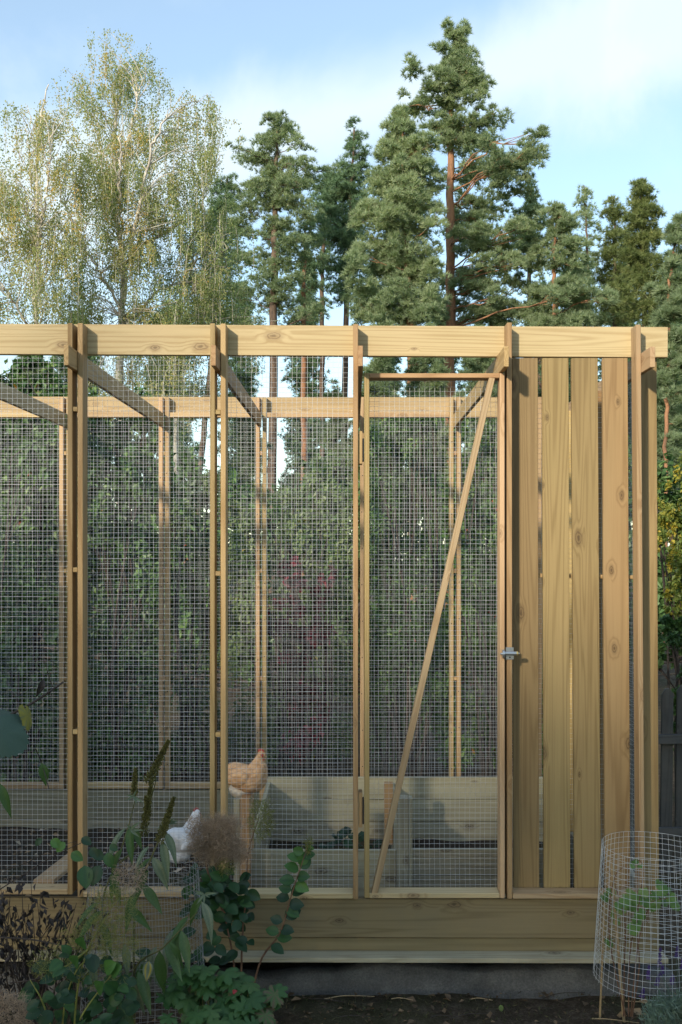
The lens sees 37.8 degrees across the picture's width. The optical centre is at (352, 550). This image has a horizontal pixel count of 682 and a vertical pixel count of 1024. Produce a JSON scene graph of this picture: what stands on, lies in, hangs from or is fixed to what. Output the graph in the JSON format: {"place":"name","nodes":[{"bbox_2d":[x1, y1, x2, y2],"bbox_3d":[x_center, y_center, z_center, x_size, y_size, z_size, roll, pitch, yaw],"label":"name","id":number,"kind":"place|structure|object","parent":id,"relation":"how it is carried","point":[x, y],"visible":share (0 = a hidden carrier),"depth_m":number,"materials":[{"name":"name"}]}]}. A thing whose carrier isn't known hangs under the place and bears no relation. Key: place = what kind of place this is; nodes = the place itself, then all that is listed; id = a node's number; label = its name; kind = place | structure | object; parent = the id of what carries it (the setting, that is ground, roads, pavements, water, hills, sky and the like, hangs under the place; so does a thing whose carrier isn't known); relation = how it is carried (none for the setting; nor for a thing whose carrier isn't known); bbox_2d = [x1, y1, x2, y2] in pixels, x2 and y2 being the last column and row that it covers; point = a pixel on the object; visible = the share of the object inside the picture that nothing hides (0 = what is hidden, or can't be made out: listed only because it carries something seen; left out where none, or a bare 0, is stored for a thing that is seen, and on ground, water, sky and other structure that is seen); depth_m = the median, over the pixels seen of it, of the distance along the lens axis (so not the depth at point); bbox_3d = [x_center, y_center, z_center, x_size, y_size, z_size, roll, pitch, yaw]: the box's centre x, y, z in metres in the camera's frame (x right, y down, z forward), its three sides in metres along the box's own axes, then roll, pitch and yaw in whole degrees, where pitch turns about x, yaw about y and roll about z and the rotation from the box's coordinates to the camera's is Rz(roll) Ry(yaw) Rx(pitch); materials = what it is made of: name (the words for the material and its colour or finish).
{"place":"outdoors","nodes":[
{"label":"outdoors","id":0,"kind":"place"},
{"bbox_2d":[0,827,574,895],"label":"run floor","id":1,"kind":"structure","parent":0,"point":[24,840],"depth_m":5.29,"materials":[{"name":"brown soil"}]},
{"bbox_2d":[0,828,232,895],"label":"leaf litter","id":2,"kind":"object","parent":1,"relation":"on","point":[56,834],"visible":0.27,"depth_m":5.14,"materials":[{"name":"brown plant"}]},
{"bbox_2d":[33,853,77,883],"bbox_3d":[-1.295,1.410,4.435,0.085,0.018,0.636,0,-7,-3],"label":"ramp board","id":3,"kind":"object","parent":2,"relation":"on","point":[60,867],"visible":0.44,"depth_m":4.27,"materials":[{"name":"brown wood"}]},
{"bbox_2d":[160,807,204,863],"bbox_3d":[-0.864,1.454,5.069,0.196,0.262,0.239,0,0,40],"label":"hen","id":4,"kind":"object","parent":2,"relation":"on","point":[182,851],"visible":0.43,"depth_m":5.00,"materials":[{"name":"white"}]},
{"bbox_2d":[233,777,543,896],"bbox_3d":[0.274,1.349,4.852,1.556,0.601,1.304,0,0,0],"label":"raised bed","id":5,"kind":"object","parent":1,"relation":"on","point":[429,799],"visible":0.48,"depth_m":5.48,"materials":[{"name":"brown wood"}]},
{"bbox_2d":[228,748,267,796],"bbox_3d":[-0.469,0.963,4.317,0.204,0.221,0.175,0,0,0],"label":"hen","id":6,"kind":"object","parent":5,"relation":"on","point":[252,766],"visible":0.8,"depth_m":4.26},
{"bbox_2d":[319,826,381,848],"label":"strawberry plant","id":7,"kind":"object","parent":5,"relation":"in","point":[344,832],"visible":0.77,"depth_m":4.98,"materials":[{"name":"green plant"}]},
{"bbox_2d":[0,561,681,980],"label":"ground","id":8,"kind":"structure","parent":0,"point":[672,965],"depth_m":8.56,"materials":[{"name":"soil"}]},
{"bbox_2d":[5,355,77,473],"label":"spruce tree","id":9,"kind":"object","parent":8,"relation":"on","point":[36,371],"visible":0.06,"depth_m":15.91,"materials":[{"name":"green plant"}]},
{"bbox_2d":[0,355,92,781],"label":"shrub","id":10,"kind":"object","parent":8,"relation":"on","point":[47,726],"visible":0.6,"depth_m":7.34,"materials":[{"name":"green plant"}]},
{"bbox_2d":[0,84,106,323],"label":"birch tree","id":11,"kind":"object","parent":8,"relation":"on","point":[34,238],"visible":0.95,"depth_m":16.84,"materials":[{"name":"green plant"}]},
{"bbox_2d":[49,306,115,506],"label":"spruce tree","id":12,"kind":"object","parent":8,"relation":"on","point":[62,367],"visible":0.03,"depth_m":33.73,"materials":[{"name":"green plant"}]},
{"bbox_2d":[58,384,181,781],"bbox_3d":[-1.756,0.260,7.613,0.880,3.142,0.965,0,0,-23],"label":"shrub","id":13,"kind":"object","parent":8,"relation":"on","point":[100,501],"visible":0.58,"depth_m":7.46,"materials":[{"name":"green plant"}]},
{"bbox_2d":[32,28,242,503],"bbox_3d":[-3.898,-3.819,18.659,3.857,11.383,3.355,0,0,0],"label":"birch tree","id":14,"kind":"object","parent":8,"relation":"on","point":[110,183],"visible":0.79,"depth_m":18.18,"materials":[{"name":"green plant"}]},
{"bbox_2d":[133,299,204,521],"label":"spruce tree","id":15,"kind":"object","parent":8,"relation":"on","point":[187,439],"visible":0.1,"depth_m":35.70,"materials":[{"name":"green plant"}]},
{"bbox_2d":[146,469,245,781],"bbox_3d":[-1.255,0.579,7.953,0.932,2.505,0.617,0,0,-42],"label":"shrub","id":16,"kind":"object","parent":8,"relation":"on","point":[202,749],"visible":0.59,"depth_m":7.93,"materials":[{"name":"green plant"}]},
{"bbox_2d":[128,176,281,587],"bbox_3d":[-2.841,-2.576,19.452,3.114,8.897,2.955,0,0,0],"label":"birch tree","id":17,"kind":"object","parent":8,"relation":"on","point":[201,301],"visible":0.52,"depth_m":19.15,"materials":[{"name":"green plant"}]},
{"bbox_2d":[179,171,254,513],"bbox_3d":[-3.961,-4.585,29.104,2.387,12.916,2.045,0,0,0],"label":"pine tree","id":18,"kind":"object","parent":8,"relation":"on","point":[225,187],"visible":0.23,"depth_m":28.92,"materials":[{"name":"green plant"}]},
{"bbox_2d":[207,281,263,592],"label":"spruce tree","id":19,"kind":"object","parent":8,"relation":"on","point":[231,439],"visible":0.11,"depth_m":37.81,"materials":[{"name":"green plant"}]},
{"bbox_2d":[219,370,274,586],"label":"spruce tree","id":20,"kind":"object","parent":8,"relation":"on","point":[244,440],"visible":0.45,"depth_m":20.82,"materials":[{"name":"green plant"}]},
{"bbox_2d":[224,109,341,616],"bbox_3d":[-1.920,-5.049,26.910,3.304,13.848,3.368,0,0,0],"label":"pine tree","id":21,"kind":"object","parent":8,"relation":"on","point":[276,183],"visible":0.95,"depth_m":26.79,"materials":[{"name":"green plant"}]},
{"bbox_2d":[217,449,359,775],"bbox_3d":[-0.493,0.487,8.233,1.270,2.678,0.934,0,0,0],"label":"shrub","id":22,"kind":"object","parent":8,"relation":"on","point":[318,526],"visible":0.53,"depth_m":8.11,"materials":[{"name":"green plant"}]},
{"bbox_2d":[260,556,339,776],"bbox_3d":[-0.375,0.932,7.233,0.583,1.787,0.728,0,0,0],"label":"shrub","id":23,"kind":"object","parent":8,"relation":"on","point":[305,640],"visible":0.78,"depth_m":7.04,"materials":[{"name":"green plant"}]},
{"bbox_2d":[277,247,330,514],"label":"spruce tree","id":24,"kind":"object","parent":8,"relation":"on","point":[296,429],"visible":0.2,"depth_m":39.73,"materials":[{"name":"green plant"}]},
{"bbox_2d":[287,222,330,589],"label":"pine tree","id":25,"kind":"object","parent":8,"relation":"on","point":[305,227],"visible":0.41,"depth_m":27.93,"materials":[{"name":"green plant"}]},
{"bbox_2d":[292,165,340,573],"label":"pine tree","id":26,"kind":"object","parent":8,"relation":"on","point":[327,175],"visible":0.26,"depth_m":31.93,"materials":[{"name":"green plant"}]},
{"bbox_2d":[303,378,358,521],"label":"spruce tree","id":27,"kind":"object","parent":8,"relation":"on","point":[342,422],"visible":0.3,"depth_m":21.88,"materials":[{"name":"green plant"}]},
{"bbox_2d":[0,962,676,998],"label":"concrete footing","id":28,"kind":"object","parent":8,"relation":"on","point":[529,980],"visible":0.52,"depth_m":3.94,"materials":[{"name":"grey concrete"}]},
{"bbox_2d":[0,323,667,963],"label":"chicken run","id":29,"kind":"object","parent":28,"relation":"on","point":[562,575],"visible":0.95,"depth_m":3.96,"materials":[{"name":"brown wood"}]},
{"bbox_2d":[364,373,504,897],"bbox_3d":[0.322,0.339,3.926,0.550,2.076,0.075,0,0,0],"label":"door","id":30,"kind":"structure","parent":29,"relation":"in","point":[375,891],"depth_m":3.90,"materials":[{"name":"brown wood"}]},
{"bbox_2d":[0,435,681,696],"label":"undergrowth","id":31,"kind":"object","parent":8,"relation":"on","point":[186,616],"visible":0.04,"depth_m":12.39,"materials":[{"name":"green plant"}]},
{"bbox_2d":[0,980,681,1023],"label":"garden bed","id":32,"kind":"object","parent":8,"relation":"on","point":[453,1008],"visible":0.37,"depth_m":3.80,"materials":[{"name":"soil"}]},
{"bbox_2d":[0,670,63,816],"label":"vine","id":33,"kind":"object","parent":32,"relation":"on","point":[14,737],"visible":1,"depth_m":2.52,"materials":[{"name":"green plant"}]},
{"bbox_2d":[0,872,108,1023],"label":"withered shrub","id":34,"kind":"object","parent":32,"relation":"on","point":[25,957],"visible":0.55,"depth_m":3.40,"materials":[{"name":"brown plant"}]},
{"bbox_2d":[0,858,148,1023],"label":"smoke bush","id":35,"kind":"object","parent":32,"relation":"on","point":[53,970],"visible":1,"depth_m":3.00,"materials":[{"name":"green plant"}]},
{"bbox_2d":[0,836,117,983],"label":"arching branch","id":36,"kind":"object","parent":35,"relation":"attached to","point":[87,876],"visible":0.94,"depth_m":3.17,"materials":[{"name":"green plant"}]},
{"bbox_2d":[80,854,206,1023],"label":"wire cage","id":37,"kind":"object","parent":32,"relation":"on","point":[199,927],"visible":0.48,"depth_m":3.42,"materials":[{"name":"silver metal"}]},
{"bbox_2d":[72,739,215,1023],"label":"butterfly bush","id":38,"kind":"object","parent":32,"relation":"on","point":[176,944],"visible":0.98,"depth_m":3.21,"materials":[{"name":"green plant"}]},
{"bbox_2d":[154,964,287,1023],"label":"cranesbill","id":39,"kind":"object","parent":32,"relation":"on","point":[234,995],"visible":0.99,"depth_m":3.14,"materials":[{"name":"green plant"}]},
{"bbox_2d":[135,795,314,1005],"bbox_3d":[-0.447,1.328,3.579,0.631,0.886,0.319,0,0,0],"label":"smoke bush","id":40,"kind":"object","parent":32,"relation":"on","point":[231,903],"visible":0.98,"depth_m":3.56,"materials":[{"name":"green plant"}]},
{"bbox_2d":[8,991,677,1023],"bbox_3d":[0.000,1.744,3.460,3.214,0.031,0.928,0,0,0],"label":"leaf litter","id":41,"kind":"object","parent":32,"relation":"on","point":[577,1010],"visible":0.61,"depth_m":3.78,"materials":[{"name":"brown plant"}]},
{"bbox_2d":[324,995,374,998],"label":"twig","id":42,"kind":"object","parent":32,"relation":"on","point":[346,995],"visible":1,"depth_m":3.88,"materials":[{"name":"brown wood"}]},
{"bbox_2d":[274,991,676,1023],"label":"leaf litter","id":43,"kind":"object","parent":32,"relation":"on","point":[489,1014],"visible":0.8,"depth_m":3.77,"materials":[{"name":"brown plant"}]},
{"bbox_2d":[542,992,584,998],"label":"twig","id":44,"kind":"object","parent":32,"relation":"on","point":[561,993],"visible":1,"depth_m":3.90,"materials":[{"name":"brown wood"}]},
{"bbox_2d":[599,904,604,1019],"bbox_3d":[0.927,1.551,3.700,0.009,0.498,0.067,0,0,-4],"label":"bamboo stake","id":45,"kind":"object","parent":32,"relation":"on","point":[602,952],"visible":0.83,"depth_m":3.70,"materials":[{"name":"wood"}]},
{"bbox_2d":[592,1018,637,1022],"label":"twig","id":46,"kind":"object","parent":32,"relation":"on","point":[613,1019],"visible":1,"depth_m":3.68,"materials":[{"name":"brown wood"}]},
{"bbox_2d":[610,861,624,1022],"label":"bamboo stake","id":47,"kind":"object","parent":32,"relation":"on","point":[616,932],"visible":0.76,"depth_m":3.65,"materials":[{"name":"wood"}]},
{"bbox_2d":[593,831,681,1000],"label":"wire cage","id":48,"kind":"object","parent":32,"relation":"on","point":[645,920],"visible":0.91,"depth_m":3.51,"materials":[{"name":"silver metal"}]},
{"bbox_2d":[600,858,679,1016],"bbox_3d":[1.046,1.399,3.608,0.292,0.574,0.222,0,0,0],"label":"staked plant","id":49,"kind":"object","parent":32,"relation":"on","point":[645,903],"visible":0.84,"depth_m":3.60,"materials":[{"name":"green plant"}]},
{"bbox_2d":[637,945,681,1023],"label":"lavender","id":50,"kind":"object","parent":32,"relation":"on","point":[669,1004],"visible":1,"depth_m":3.32,"materials":[{"name":"green plant"}]},
{"bbox_2d":[308,115,373,527],"bbox_3d":[-0.283,-5.616,29.965,2.282,14.995,2.362,0,0,0],"label":"pine tree","id":51,"kind":"object","parent":8,"relation":"on","point":[345,193],"visible":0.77,"depth_m":29.88,"materials":[{"name":"green plant"}]},
{"bbox_2d":[347,357,406,522],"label":"spruce tree","id":52,"kind":"object","parent":8,"relation":"on","point":[397,362],"visible":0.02,"depth_m":35.83,"materials":[{"name":"green plant"}]},
{"bbox_2d":[339,357,418,626],"bbox_3d":[0.491,-1.210,18.928,1.842,6.166,1.281,0,0,-41],"label":"spruce tree","id":53,"kind":"object","parent":8,"relation":"on","point":[380,364],"visible":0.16,"depth_m":18.82,"materials":[{"name":"green plant"}]},
{"bbox_2d":[338,101,453,620],"bbox_3d":[0.972,-4.012,21.988,2.630,11.779,2.608,0,0,0],"label":"pine tree","id":54,"kind":"object","parent":8,"relation":"on","point":[401,267],"visible":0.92,"depth_m":21.74,"materials":[{"name":"green plant"}]},
{"bbox_2d":[358,392,466,776],"bbox_3d":[0.447,0.299,7.949,0.893,3.054,0.956,0,0,0],"label":"shrub","id":55,"kind":"object","parent":8,"relation":"on","point":[388,486],"visible":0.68,"depth_m":7.79,"materials":[{"name":"green plant"}]},
{"bbox_2d":[399,321,455,588],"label":"spruce tree","id":56,"kind":"object","parent":8,"relation":"on","point":[427,389],"visible":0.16,"depth_m":19.83,"materials":[{"name":"green plant"}]},
{"bbox_2d":[418,316,467,588],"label":"spruce tree","id":57,"kind":"object","parent":8,"relation":"on","point":[456,362],"depth_m":37.79,"materials":[{"name":"green plant"}]},
{"bbox_2d":[439,323,496,623],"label":"spruce tree","id":58,"kind":"object","parent":8,"relation":"on","point":[475,365],"visible":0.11,"depth_m":19.35,"materials":[{"name":"green plant"}]},
{"bbox_2d":[461,317,496,466],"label":"spruce tree","id":59,"kind":"object","parent":8,"relation":"on","point":[468,393],"visible":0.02,"depth_m":33.84,"materials":[{"name":"green plant"}]},
{"bbox_2d":[427,418,542,776],"bbox_3d":[1.118,0.338,7.797,1.076,2.985,0.855,0,0,-12],"label":"shrub","id":60,"kind":"object","parent":8,"relation":"on","point":[476,572],"visible":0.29,"depth_m":7.76,"materials":[{"name":"green plant"}]},
{"bbox_2d":[390,16,580,607],"bbox_3d":[3.008,-5.537,24.096,4.170,14.826,4.944,0,0,0],"label":"pine tree","id":61,"kind":"object","parent":8,"relation":"on","point":[456,71],"visible":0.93,"depth_m":23.58,"materials":[{"name":"green plant"}]},
{"bbox_2d":[504,179,553,325],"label":"spruce tree","id":62,"kind":"object","parent":8,"relation":"on","point":[530,206],"visible":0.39,"depth_m":26.81,"materials":[{"name":"green plant"}]},
{"bbox_2d":[524,280,547,396],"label":"spruce tree","id":63,"kind":"object","parent":8,"relation":"on","point":[539,381],"visible":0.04,"depth_m":38.91,"materials":[{"name":"green plant"}]},
{"bbox_2d":[512,198,622,326],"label":"pine tree","id":64,"kind":"object","parent":8,"relation":"on","point":[559,248],"visible":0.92,"depth_m":22.73,"materials":[{"name":"green plant"}]},
{"bbox_2d":[539,253,600,401],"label":"spruce tree","id":65,"kind":"object","parent":8,"relation":"on","point":[560,273],"visible":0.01,"depth_m":35.75,"materials":[{"name":"green plant"}]},
{"bbox_2d":[571,184,602,326],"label":"spruce tree","id":66,"kind":"object","parent":8,"relation":"on","point":[583,201],"visible":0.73,"depth_m":28.97,"materials":[{"name":"green plant"}]},
{"bbox_2d":[589,194,639,326],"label":"spruce tree","id":67,"kind":"object","parent":8,"relation":"on","point":[604,275],"visible":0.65,"depth_m":26.87,"materials":[{"name":"green plant"}]},
{"bbox_2d":[598,239,640,524],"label":"spruce tree","id":68,"kind":"object","parent":8,"relation":"on","point":[629,390],"visible":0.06,"depth_m":36.67,"materials":[{"name":"green plant"}]},
{"bbox_2d":[606,177,670,326],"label":"spruce tree","id":69,"kind":"object","parent":8,"relation":"on","point":[642,260],"visible":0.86,"depth_m":24.76,"materials":[{"name":"green plant"}]},
{"bbox_2d":[630,685,681,870],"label":"picket fence","id":70,"kind":"object","parent":8,"relation":"on","point":[667,738],"visible":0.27,"depth_m":5.49,"materials":[{"name":"grey wood"}]},
{"bbox_2d":[641,210,681,632],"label":"pine tree","id":71,"kind":"object","parent":8,"relation":"on","point":[667,293],"visible":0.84,"depth_m":17.90,"materials":[{"name":"green plant"}]},
{"bbox_2d":[657,324,681,543],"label":"spruce tree","id":72,"kind":"object","parent":8,"relation":"on","point":[673,450],"visible":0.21,"depth_m":19.72,"materials":[{"name":"green plant"}]},
{"bbox_2d":[657,249,681,516],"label":"spruce tree","id":73,"kind":"object","parent":8,"relation":"on","point":[678,322],"visible":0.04,"depth_m":34.79,"materials":[{"name":"green plant"}]},
{"bbox_2d":[657,451,681,688],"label":"shrub","id":74,"kind":"object","parent":8,"relation":"on","point":[671,517],"visible":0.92,"depth_m":7.05,"materials":[{"name":"green plant"}]},
{"bbox_2d":[658,614,681,776],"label":"shrub","id":75,"kind":"object","parent":8,"relation":"on","point":[673,639],"visible":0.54,"depth_m":6.33,"materials":[{"name":"green plant"}]},
{"bbox_2d":[0,0,681,559],"label":"sky","id":76,"kind":"structure","parent":0,"point":[604,76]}
]}

